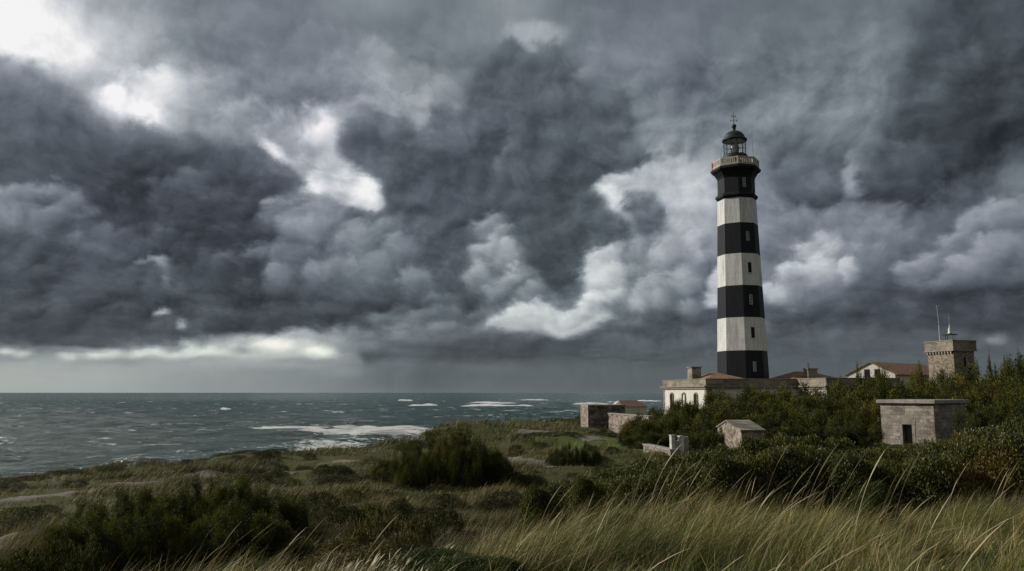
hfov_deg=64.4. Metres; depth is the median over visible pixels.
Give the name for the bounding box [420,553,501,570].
leafy weed
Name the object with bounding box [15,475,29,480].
heath mound
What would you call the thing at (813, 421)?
tamarisk tree
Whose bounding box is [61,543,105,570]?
bush
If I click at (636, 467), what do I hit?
silvery shrub
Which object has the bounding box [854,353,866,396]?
young tamarisk
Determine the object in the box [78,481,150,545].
tamarisk bush
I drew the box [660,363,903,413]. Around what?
keepers building
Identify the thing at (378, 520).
heather clump
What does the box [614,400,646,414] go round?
red roofed house
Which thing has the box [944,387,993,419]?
tamarisk tree
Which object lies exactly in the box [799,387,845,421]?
tamarisk tree
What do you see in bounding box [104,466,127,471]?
heath mound
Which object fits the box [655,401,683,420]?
tamarisk tree
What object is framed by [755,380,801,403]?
tamarisk tree
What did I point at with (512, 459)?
path
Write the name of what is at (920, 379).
young tamarisk
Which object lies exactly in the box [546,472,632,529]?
silvery shrub
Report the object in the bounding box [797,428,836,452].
silvery shrub
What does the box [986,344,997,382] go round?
young tamarisk
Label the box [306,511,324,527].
heath tussock
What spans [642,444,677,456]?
stone wall
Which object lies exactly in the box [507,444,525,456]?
heath mound
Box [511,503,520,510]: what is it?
heath tussock
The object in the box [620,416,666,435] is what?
tamarisk tree
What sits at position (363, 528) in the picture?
heather clump
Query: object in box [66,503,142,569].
tamarisk bush
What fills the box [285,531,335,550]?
heath tussock
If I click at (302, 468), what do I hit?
heath mound
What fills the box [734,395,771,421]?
tamarisk tree
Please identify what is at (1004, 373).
young tamarisk
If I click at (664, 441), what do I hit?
tamarisk tree
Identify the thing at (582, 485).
silvery shrub
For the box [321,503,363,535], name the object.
heath mound
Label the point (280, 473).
heath tussock
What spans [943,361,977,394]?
tamarisk tree
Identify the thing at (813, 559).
broad green blades
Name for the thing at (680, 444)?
gate post
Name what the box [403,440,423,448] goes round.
heath mound
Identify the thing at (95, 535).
tamarisk bush
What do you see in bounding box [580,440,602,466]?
dark bush
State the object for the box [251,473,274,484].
heath tussock
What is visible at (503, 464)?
tamarisk bush
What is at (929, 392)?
tamarisk tree
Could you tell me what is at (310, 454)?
heath tussock
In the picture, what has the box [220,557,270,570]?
leafy weed
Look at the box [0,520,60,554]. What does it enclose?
path
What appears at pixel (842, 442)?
silvery shrub
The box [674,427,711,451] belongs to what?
tamarisk tree
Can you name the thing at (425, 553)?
leafy weed
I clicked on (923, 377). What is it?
tamarisk tree
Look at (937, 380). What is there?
tamarisk tree
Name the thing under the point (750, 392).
tamarisk tree
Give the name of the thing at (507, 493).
heath tussock
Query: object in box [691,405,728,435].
tamarisk tree
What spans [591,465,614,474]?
heath tussock
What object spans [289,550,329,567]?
heath tussock
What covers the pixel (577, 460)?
dark bush
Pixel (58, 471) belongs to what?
heath mound
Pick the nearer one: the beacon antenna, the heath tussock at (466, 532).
the heath tussock at (466, 532)
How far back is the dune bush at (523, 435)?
66.69 m
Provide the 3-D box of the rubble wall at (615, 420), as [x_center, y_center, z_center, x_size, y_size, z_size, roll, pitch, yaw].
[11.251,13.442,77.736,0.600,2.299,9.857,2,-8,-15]
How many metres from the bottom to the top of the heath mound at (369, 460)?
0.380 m
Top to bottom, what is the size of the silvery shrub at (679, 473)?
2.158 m
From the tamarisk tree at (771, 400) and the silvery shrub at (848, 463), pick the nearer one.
the silvery shrub at (848, 463)
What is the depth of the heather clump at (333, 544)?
9.64 m
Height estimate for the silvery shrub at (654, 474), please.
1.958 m
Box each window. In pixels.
[670,392,673,406]
[681,392,685,403]
[693,392,698,407]
[748,262,752,273]
[751,327,755,338]
[864,369,869,377]
[963,357,966,366]
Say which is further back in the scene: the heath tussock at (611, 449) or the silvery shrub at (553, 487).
the heath tussock at (611, 449)
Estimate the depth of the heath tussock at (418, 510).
24.02 m
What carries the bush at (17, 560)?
on the ground at (324, 460)
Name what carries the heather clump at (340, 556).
on the ground at (324, 460)
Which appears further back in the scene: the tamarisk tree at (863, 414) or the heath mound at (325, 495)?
the tamarisk tree at (863, 414)
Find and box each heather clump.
[285,547,372,570]
[315,535,378,570]
[332,517,384,570]
[337,541,397,570]
[360,509,405,565]
[370,528,427,569]
[390,511,440,557]
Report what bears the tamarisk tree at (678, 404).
on the ground at (324, 460)
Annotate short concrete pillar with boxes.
[683,436,688,452]
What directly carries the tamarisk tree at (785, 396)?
on the ground at (324, 460)
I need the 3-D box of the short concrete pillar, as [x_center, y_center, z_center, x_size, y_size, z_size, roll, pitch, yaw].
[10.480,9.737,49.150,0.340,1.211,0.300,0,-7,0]
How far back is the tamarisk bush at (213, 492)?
21.95 m
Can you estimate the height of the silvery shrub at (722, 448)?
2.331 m
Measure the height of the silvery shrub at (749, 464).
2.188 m
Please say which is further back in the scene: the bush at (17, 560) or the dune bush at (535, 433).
the dune bush at (535, 433)
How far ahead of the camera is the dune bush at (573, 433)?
70.57 m
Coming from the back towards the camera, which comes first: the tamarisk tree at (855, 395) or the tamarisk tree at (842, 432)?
the tamarisk tree at (855, 395)
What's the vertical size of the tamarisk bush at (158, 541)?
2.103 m
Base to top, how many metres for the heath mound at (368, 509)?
1.084 m
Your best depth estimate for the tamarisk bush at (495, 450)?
36.54 m
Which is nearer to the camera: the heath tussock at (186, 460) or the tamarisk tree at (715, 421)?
the heath tussock at (186, 460)
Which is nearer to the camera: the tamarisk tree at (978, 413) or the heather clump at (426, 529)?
the heather clump at (426, 529)
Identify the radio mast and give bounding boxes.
[936,305,940,340]
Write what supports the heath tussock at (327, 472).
on the ground at (324, 460)
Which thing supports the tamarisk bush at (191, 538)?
on the ground at (324, 460)
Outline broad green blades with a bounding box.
[551,513,1023,570]
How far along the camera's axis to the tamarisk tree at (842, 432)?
53.83 m
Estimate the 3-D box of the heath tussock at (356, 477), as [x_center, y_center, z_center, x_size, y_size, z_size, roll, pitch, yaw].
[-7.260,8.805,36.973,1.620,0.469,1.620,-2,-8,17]
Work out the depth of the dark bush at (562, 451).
46.78 m
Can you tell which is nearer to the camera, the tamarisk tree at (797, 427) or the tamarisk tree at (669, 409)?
the tamarisk tree at (797, 427)
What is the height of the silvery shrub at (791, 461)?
2.325 m
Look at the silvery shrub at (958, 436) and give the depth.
24.39 m
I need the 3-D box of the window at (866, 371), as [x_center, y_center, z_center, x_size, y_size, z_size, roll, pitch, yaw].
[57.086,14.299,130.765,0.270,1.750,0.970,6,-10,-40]
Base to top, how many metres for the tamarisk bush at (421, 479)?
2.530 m
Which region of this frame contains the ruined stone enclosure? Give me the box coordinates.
[580,404,625,428]
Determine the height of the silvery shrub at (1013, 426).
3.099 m
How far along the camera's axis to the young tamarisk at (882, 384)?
85.69 m
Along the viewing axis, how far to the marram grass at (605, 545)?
8.08 m
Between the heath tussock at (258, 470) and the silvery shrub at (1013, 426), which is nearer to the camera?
the silvery shrub at (1013, 426)
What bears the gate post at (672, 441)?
on the ground at (324, 460)
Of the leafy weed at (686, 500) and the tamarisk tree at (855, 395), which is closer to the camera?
the leafy weed at (686, 500)
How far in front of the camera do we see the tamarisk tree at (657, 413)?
79.56 m
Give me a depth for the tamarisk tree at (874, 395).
76.95 m
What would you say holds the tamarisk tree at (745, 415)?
on the ground at (324, 460)
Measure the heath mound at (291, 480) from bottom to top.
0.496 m
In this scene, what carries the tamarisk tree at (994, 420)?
on the ground at (324, 460)
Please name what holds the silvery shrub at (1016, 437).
on the ground at (324, 460)
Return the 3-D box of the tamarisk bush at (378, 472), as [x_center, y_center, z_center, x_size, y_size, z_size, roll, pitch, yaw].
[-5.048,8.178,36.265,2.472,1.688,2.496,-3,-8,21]
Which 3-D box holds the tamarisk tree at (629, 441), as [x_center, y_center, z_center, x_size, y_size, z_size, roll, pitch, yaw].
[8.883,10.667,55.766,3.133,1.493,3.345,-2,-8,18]
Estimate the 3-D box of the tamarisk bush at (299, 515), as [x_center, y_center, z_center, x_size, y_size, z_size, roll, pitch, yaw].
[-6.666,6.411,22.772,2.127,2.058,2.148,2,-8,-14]
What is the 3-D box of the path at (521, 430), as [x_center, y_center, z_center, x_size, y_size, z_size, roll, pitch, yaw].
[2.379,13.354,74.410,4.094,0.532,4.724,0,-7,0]
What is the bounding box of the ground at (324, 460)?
[0,414,1019,570]
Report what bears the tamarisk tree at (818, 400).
on the ground at (324, 460)
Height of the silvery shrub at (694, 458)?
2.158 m
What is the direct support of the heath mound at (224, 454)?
on the ground at (324, 460)
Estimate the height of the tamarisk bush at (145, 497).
2.068 m
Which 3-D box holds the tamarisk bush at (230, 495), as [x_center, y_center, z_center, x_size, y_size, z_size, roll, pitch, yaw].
[-7.128,6.263,22.120,2.329,2.203,2.266,5,-9,-33]
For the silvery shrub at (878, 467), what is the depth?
18.58 m
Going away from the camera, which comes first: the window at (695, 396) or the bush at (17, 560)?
the bush at (17, 560)
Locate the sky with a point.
(197, 196)
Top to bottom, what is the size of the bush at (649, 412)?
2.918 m
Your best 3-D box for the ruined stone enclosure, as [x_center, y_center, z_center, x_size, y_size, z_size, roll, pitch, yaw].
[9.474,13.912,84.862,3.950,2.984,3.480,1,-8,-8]
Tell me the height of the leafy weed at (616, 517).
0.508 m
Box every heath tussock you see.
[179,459,192,464]
[226,455,247,460]
[249,468,268,475]
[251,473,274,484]
[253,451,274,460]
[258,448,283,457]
[260,461,284,468]
[266,470,292,479]
[276,465,289,470]
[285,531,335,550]
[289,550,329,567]
[302,453,315,460]
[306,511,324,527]
[315,464,333,471]
[315,465,353,476]
[318,466,356,476]
[334,475,368,483]
[349,515,385,533]
[403,505,448,525]
[420,492,465,509]
[455,529,485,548]
[470,499,510,512]
[481,490,524,509]
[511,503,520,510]
[514,464,536,472]
[565,472,580,479]
[590,455,612,462]
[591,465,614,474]
[601,446,619,454]
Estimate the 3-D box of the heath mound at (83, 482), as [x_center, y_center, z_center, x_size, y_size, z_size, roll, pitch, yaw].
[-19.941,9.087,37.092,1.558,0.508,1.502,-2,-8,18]
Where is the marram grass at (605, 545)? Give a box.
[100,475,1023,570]
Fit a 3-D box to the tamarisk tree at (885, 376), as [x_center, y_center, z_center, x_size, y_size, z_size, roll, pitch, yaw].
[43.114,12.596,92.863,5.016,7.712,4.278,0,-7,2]
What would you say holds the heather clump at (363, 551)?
on the ground at (324, 460)
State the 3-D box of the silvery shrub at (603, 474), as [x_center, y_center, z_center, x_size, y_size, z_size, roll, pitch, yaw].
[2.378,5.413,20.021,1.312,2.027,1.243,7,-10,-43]
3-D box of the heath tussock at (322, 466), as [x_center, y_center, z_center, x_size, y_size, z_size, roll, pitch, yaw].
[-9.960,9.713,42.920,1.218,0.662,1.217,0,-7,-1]
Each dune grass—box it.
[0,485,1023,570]
[272,417,620,455]
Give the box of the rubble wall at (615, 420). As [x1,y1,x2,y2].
[607,413,653,432]
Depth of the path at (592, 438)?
69.88 m
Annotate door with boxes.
[906,424,912,443]
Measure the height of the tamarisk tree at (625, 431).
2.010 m
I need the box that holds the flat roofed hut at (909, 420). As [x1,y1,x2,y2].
[876,399,968,444]
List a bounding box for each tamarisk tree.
[615,423,639,444]
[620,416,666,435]
[620,431,660,449]
[631,411,673,446]
[642,428,676,447]
[651,403,674,420]
[652,414,680,433]
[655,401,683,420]
[662,399,695,426]
[666,397,706,413]
[666,408,712,442]
[669,400,722,426]
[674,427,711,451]
[683,386,728,415]
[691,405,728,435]
[698,422,723,450]
[699,396,736,433]
[713,382,747,411]
[719,390,744,418]
[728,383,765,415]
[734,382,784,409]
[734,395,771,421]
[738,406,773,429]
[745,395,786,422]
[754,416,795,442]
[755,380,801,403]
[756,404,797,434]
[767,391,807,421]
[770,397,821,435]
[775,381,819,407]
[780,420,805,437]
[787,387,829,411]
[793,420,825,443]
[794,405,829,421]
[796,380,826,398]
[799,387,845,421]
[805,419,851,442]
[812,401,852,433]
[816,391,857,418]
[821,380,850,408]
[825,417,864,444]
[827,387,874,415]
[829,374,871,403]
[832,397,873,441]
[843,397,883,437]
[848,416,885,448]
[854,383,881,405]
[862,367,894,401]
[866,379,919,428]
[870,367,900,399]
[884,363,932,395]
[884,379,926,398]
[909,379,946,398]
[910,367,945,396]
[930,369,969,398]
[931,364,964,397]
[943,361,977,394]
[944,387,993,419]
[952,397,987,435]
[956,373,999,406]
[960,405,1004,433]
[965,357,1001,388]
[966,383,1007,414]
[973,364,1023,414]
[984,355,1018,389]
[984,400,1007,426]
[988,380,1023,420]
[992,368,1022,397]
[993,398,1023,423]
[998,387,1023,418]
[1002,349,1023,385]
[1018,370,1023,396]
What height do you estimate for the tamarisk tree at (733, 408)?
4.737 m
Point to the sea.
(40, 432)
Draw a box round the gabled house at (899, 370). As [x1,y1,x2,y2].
[844,362,928,388]
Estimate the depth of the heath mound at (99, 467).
45.81 m
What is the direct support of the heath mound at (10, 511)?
on the ground at (324, 460)
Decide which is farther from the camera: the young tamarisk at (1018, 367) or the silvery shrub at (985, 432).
the young tamarisk at (1018, 367)
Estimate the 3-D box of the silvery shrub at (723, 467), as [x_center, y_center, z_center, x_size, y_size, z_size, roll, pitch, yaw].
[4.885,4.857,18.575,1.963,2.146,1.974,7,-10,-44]
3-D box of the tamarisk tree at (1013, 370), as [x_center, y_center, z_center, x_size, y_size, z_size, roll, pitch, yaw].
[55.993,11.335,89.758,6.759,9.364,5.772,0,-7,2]
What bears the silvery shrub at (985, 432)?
on the ground at (324, 460)
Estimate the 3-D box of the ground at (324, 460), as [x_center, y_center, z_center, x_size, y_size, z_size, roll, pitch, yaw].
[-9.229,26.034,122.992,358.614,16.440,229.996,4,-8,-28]
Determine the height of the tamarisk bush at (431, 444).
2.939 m
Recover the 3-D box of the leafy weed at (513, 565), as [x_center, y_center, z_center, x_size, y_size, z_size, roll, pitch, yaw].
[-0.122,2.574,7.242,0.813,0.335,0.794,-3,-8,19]
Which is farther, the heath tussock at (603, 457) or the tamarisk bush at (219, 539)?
the heath tussock at (603, 457)
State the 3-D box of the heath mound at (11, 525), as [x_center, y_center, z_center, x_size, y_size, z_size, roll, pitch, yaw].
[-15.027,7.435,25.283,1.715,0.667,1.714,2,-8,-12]
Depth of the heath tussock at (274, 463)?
50.10 m
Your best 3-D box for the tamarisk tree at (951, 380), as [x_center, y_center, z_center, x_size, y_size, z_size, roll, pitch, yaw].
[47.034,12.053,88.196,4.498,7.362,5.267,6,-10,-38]
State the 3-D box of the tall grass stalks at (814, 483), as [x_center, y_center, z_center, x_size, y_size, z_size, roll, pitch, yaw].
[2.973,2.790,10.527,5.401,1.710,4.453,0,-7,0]
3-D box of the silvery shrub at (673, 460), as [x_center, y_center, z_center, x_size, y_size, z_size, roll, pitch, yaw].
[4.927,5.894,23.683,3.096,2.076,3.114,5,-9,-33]
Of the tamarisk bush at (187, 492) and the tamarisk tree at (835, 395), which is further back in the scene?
the tamarisk tree at (835, 395)
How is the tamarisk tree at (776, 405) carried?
on the ground at (324, 460)
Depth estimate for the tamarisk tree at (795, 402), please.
72.47 m
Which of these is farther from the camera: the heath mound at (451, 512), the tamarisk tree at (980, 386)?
the tamarisk tree at (980, 386)
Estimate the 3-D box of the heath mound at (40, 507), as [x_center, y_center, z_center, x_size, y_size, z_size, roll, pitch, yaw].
[-16.281,7.887,28.188,1.703,0.689,1.702,-3,-8,18]
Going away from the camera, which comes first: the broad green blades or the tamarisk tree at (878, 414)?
the broad green blades
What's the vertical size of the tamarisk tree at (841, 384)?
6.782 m
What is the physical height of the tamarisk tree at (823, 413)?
3.951 m
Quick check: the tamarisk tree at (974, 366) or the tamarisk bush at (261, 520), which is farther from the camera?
the tamarisk tree at (974, 366)
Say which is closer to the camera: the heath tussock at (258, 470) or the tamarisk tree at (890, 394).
the heath tussock at (258, 470)
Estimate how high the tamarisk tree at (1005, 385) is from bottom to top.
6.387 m
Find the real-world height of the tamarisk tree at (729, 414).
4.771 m
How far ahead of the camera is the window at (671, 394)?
117.01 m
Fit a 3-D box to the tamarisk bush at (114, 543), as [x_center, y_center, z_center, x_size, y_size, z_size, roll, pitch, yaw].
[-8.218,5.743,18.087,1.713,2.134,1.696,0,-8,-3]
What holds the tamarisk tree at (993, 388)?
on the ground at (324, 460)
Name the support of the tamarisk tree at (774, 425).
on the ground at (324, 460)
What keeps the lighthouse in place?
on the ground at (324, 460)
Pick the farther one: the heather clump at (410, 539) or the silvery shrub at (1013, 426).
the silvery shrub at (1013, 426)
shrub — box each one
[513,484,561,535]
[543,477,571,523]
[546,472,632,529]
[562,474,603,529]
[591,472,665,521]
[592,465,629,484]
[595,469,621,482]
[616,452,674,478]
[633,465,691,501]
[652,452,690,468]
[657,455,723,508]
[678,448,719,467]
[690,451,765,518]
[710,441,738,458]
[718,448,791,516]
[732,433,772,459]
[754,437,823,516]
[766,430,806,454]
[787,441,849,519]
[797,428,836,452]
[808,448,880,518]
[821,435,860,455]
[839,453,919,519]
[842,445,880,462]
[848,480,905,531]
[863,444,912,467]
[871,459,965,522]
[889,451,995,517]
[893,445,917,457]
[910,437,961,458]
[936,432,1004,502]
[941,421,977,444]
[956,433,1023,503]
[964,424,1001,445]
[989,428,1023,496]
[990,415,1023,438]
[1003,450,1023,501]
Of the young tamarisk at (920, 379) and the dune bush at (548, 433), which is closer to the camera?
the dune bush at (548, 433)
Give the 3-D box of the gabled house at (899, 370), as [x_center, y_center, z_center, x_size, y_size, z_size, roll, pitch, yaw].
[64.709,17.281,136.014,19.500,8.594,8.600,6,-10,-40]
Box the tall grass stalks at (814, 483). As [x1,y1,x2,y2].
[535,439,1019,556]
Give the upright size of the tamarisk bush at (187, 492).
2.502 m
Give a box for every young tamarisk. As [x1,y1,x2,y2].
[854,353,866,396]
[875,363,885,399]
[911,359,923,394]
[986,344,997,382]
[999,352,1012,388]
[1014,342,1023,391]
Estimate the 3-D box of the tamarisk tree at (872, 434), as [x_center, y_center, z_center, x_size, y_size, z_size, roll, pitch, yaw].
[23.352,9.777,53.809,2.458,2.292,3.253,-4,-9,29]
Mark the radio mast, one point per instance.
(938, 326)
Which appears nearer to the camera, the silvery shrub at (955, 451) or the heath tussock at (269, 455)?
the silvery shrub at (955, 451)
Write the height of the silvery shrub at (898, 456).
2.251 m
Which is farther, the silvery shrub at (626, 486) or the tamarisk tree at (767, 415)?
the tamarisk tree at (767, 415)
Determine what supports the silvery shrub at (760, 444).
on the ground at (324, 460)
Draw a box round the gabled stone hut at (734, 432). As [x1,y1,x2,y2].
[716,420,765,448]
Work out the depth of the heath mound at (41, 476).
40.94 m
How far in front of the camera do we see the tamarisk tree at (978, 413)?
52.19 m
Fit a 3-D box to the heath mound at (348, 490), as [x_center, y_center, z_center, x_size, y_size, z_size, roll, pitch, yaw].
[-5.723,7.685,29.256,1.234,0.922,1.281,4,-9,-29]
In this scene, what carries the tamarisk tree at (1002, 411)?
on the ground at (324, 460)
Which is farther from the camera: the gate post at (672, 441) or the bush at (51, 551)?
the gate post at (672, 441)
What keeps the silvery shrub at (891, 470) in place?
on the ground at (324, 460)
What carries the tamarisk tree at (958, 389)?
on the ground at (324, 460)
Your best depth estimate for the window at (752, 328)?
115.02 m
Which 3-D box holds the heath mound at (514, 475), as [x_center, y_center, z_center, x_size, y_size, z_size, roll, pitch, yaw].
[-0.013,8.481,35.143,2.289,1.013,2.288,3,-8,-19]
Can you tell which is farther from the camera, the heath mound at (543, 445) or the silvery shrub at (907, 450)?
the heath mound at (543, 445)
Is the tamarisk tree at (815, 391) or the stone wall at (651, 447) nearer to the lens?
the stone wall at (651, 447)
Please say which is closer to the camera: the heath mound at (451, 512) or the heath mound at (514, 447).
the heath mound at (451, 512)
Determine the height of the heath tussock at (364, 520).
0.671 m
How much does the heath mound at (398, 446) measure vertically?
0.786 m
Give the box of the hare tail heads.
[216,544,456,570]
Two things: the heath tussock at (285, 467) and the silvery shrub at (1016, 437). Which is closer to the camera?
the silvery shrub at (1016, 437)
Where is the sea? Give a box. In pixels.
[0,393,663,477]
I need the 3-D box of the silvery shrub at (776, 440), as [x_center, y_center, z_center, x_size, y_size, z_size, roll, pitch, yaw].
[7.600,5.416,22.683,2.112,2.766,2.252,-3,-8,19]
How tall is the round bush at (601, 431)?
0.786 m
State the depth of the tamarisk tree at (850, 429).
55.55 m
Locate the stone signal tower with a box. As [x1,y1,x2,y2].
[923,340,977,383]
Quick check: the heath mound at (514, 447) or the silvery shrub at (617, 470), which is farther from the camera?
the heath mound at (514, 447)
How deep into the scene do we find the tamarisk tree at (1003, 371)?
92.66 m
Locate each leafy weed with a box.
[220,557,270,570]
[260,553,307,570]
[375,545,476,570]
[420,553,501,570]
[467,555,528,570]
[600,513,644,539]
[660,499,703,523]
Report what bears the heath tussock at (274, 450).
on the ground at (324, 460)
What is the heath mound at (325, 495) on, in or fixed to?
on the ground at (324, 460)
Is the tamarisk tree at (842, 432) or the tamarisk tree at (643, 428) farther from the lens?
the tamarisk tree at (643, 428)
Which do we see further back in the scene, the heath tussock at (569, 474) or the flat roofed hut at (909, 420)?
the flat roofed hut at (909, 420)
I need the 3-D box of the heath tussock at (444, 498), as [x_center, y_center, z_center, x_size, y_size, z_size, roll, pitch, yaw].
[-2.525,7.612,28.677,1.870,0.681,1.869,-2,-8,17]
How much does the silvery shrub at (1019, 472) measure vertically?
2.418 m
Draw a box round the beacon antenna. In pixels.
[942,313,957,339]
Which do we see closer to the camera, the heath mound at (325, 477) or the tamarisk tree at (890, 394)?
the heath mound at (325, 477)
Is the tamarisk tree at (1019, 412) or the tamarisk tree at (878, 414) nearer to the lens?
the tamarisk tree at (1019, 412)
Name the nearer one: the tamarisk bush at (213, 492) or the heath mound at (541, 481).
the tamarisk bush at (213, 492)
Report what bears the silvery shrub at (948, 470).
on the ground at (324, 460)
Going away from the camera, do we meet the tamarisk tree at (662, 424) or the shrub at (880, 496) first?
the shrub at (880, 496)
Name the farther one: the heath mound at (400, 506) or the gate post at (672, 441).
the gate post at (672, 441)
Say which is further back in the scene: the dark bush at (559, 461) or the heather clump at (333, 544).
the dark bush at (559, 461)
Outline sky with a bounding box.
[0,0,1023,392]
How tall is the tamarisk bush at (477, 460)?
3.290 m
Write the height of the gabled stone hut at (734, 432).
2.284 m
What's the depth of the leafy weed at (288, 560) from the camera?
8.29 m
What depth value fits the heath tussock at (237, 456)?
52.09 m
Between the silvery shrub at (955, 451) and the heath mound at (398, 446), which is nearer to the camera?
the silvery shrub at (955, 451)
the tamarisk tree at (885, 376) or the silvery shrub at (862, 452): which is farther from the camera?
the tamarisk tree at (885, 376)
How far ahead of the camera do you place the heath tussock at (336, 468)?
40.16 m
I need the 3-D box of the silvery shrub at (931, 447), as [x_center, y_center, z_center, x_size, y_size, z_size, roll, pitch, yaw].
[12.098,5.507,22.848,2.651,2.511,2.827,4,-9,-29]
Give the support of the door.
in the flat roofed hut at (909, 420)
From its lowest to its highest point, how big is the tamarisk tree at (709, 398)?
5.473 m
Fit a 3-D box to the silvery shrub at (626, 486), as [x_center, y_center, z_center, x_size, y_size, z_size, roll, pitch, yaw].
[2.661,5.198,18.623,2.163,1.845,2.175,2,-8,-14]
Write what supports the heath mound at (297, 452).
on the ground at (324, 460)
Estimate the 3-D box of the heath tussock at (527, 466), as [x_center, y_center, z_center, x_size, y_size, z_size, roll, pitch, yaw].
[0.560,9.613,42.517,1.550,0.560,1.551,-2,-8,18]
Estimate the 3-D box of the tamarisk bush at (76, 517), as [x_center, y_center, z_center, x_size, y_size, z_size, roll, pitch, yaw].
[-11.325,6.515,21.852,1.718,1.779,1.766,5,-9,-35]
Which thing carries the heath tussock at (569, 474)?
on the ground at (324, 460)
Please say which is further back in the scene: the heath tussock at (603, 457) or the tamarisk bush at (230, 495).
the heath tussock at (603, 457)
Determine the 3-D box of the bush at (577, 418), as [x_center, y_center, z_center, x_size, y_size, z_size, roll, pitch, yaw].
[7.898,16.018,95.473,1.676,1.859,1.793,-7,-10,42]
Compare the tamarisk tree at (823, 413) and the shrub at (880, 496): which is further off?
the tamarisk tree at (823, 413)
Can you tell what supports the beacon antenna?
on the stone signal tower
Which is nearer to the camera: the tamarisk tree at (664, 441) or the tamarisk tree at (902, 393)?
the tamarisk tree at (664, 441)
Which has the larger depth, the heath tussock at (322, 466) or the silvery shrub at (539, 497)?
the heath tussock at (322, 466)
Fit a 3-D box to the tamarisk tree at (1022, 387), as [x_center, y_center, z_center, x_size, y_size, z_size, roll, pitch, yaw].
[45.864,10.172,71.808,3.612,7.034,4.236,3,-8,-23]
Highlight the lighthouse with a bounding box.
[710,111,768,378]
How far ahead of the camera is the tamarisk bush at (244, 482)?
21.89 m
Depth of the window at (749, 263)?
116.50 m
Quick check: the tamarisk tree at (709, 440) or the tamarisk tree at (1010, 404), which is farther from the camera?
the tamarisk tree at (1010, 404)
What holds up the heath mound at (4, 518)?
on the ground at (324, 460)
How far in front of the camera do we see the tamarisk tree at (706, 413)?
70.36 m
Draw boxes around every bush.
[0,542,51,570]
[11,509,123,570]
[38,531,83,570]
[58,496,111,543]
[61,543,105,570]
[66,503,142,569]
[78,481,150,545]
[98,499,180,570]
[110,482,185,549]
[130,497,213,570]
[147,468,209,541]
[168,474,227,531]
[177,491,249,570]
[186,472,262,540]
[201,497,291,570]
[209,479,293,540]
[235,510,316,566]
[248,480,310,539]
[369,452,413,484]
[389,436,432,490]
[402,430,451,483]
[427,424,467,485]
[434,421,491,489]
[457,433,502,485]
[475,450,514,488]
[511,433,528,438]
[525,432,549,435]
[544,432,562,436]
[544,452,564,466]
[548,445,568,462]
[561,432,583,436]
[564,442,583,465]
[573,415,580,426]
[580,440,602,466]
[598,429,609,435]
[647,406,654,415]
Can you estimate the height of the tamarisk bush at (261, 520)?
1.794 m
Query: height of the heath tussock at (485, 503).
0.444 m
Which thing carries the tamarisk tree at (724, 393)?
on the ground at (324, 460)
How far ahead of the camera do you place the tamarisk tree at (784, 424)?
55.15 m
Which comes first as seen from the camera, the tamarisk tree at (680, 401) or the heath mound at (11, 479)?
the heath mound at (11, 479)
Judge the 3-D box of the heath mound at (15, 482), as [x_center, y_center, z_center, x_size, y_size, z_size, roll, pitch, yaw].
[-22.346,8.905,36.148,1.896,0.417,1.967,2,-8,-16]
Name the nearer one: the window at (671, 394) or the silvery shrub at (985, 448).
the silvery shrub at (985, 448)
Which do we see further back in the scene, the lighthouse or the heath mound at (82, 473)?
the lighthouse
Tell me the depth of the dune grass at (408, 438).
67.96 m
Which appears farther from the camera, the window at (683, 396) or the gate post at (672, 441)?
the window at (683, 396)
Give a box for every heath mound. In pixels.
[0,477,23,482]
[0,481,32,491]
[0,505,40,523]
[0,515,28,531]
[1,514,50,533]
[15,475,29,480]
[18,504,68,519]
[25,474,50,480]
[40,470,69,475]
[53,479,90,488]
[62,468,86,473]
[71,472,97,474]
[94,465,117,470]
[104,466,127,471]
[195,458,209,462]
[212,452,236,457]
[231,451,249,453]
[273,478,304,486]
[286,450,305,455]
[292,465,312,470]
[298,489,345,514]
[304,468,323,477]
[308,475,354,485]
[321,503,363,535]
[337,486,368,504]
[353,501,385,528]
[363,458,380,463]
[385,497,414,528]
[390,443,409,450]
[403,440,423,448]
[423,500,469,545]
[485,471,534,489]
[505,474,548,489]
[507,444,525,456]
[527,441,551,450]
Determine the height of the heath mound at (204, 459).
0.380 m
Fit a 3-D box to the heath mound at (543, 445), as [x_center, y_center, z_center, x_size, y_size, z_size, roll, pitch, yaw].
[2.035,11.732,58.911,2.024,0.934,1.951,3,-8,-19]
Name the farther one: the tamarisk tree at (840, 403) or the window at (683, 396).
the window at (683, 396)
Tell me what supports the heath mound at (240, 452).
on the ground at (324, 460)
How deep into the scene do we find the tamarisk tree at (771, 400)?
93.45 m
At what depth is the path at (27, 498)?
35.51 m
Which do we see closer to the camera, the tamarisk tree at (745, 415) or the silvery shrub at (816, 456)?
the silvery shrub at (816, 456)
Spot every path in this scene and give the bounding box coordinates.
[0,470,296,503]
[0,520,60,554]
[332,456,562,467]
[517,428,548,433]
[575,435,608,440]
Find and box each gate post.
[669,435,675,448]
[677,436,682,455]
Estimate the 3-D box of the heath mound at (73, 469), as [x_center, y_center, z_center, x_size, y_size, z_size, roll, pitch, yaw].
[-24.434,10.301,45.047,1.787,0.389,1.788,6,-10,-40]
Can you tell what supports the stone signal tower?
on the ground at (324, 460)
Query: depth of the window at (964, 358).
118.41 m
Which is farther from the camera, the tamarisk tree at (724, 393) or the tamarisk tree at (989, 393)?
the tamarisk tree at (724, 393)

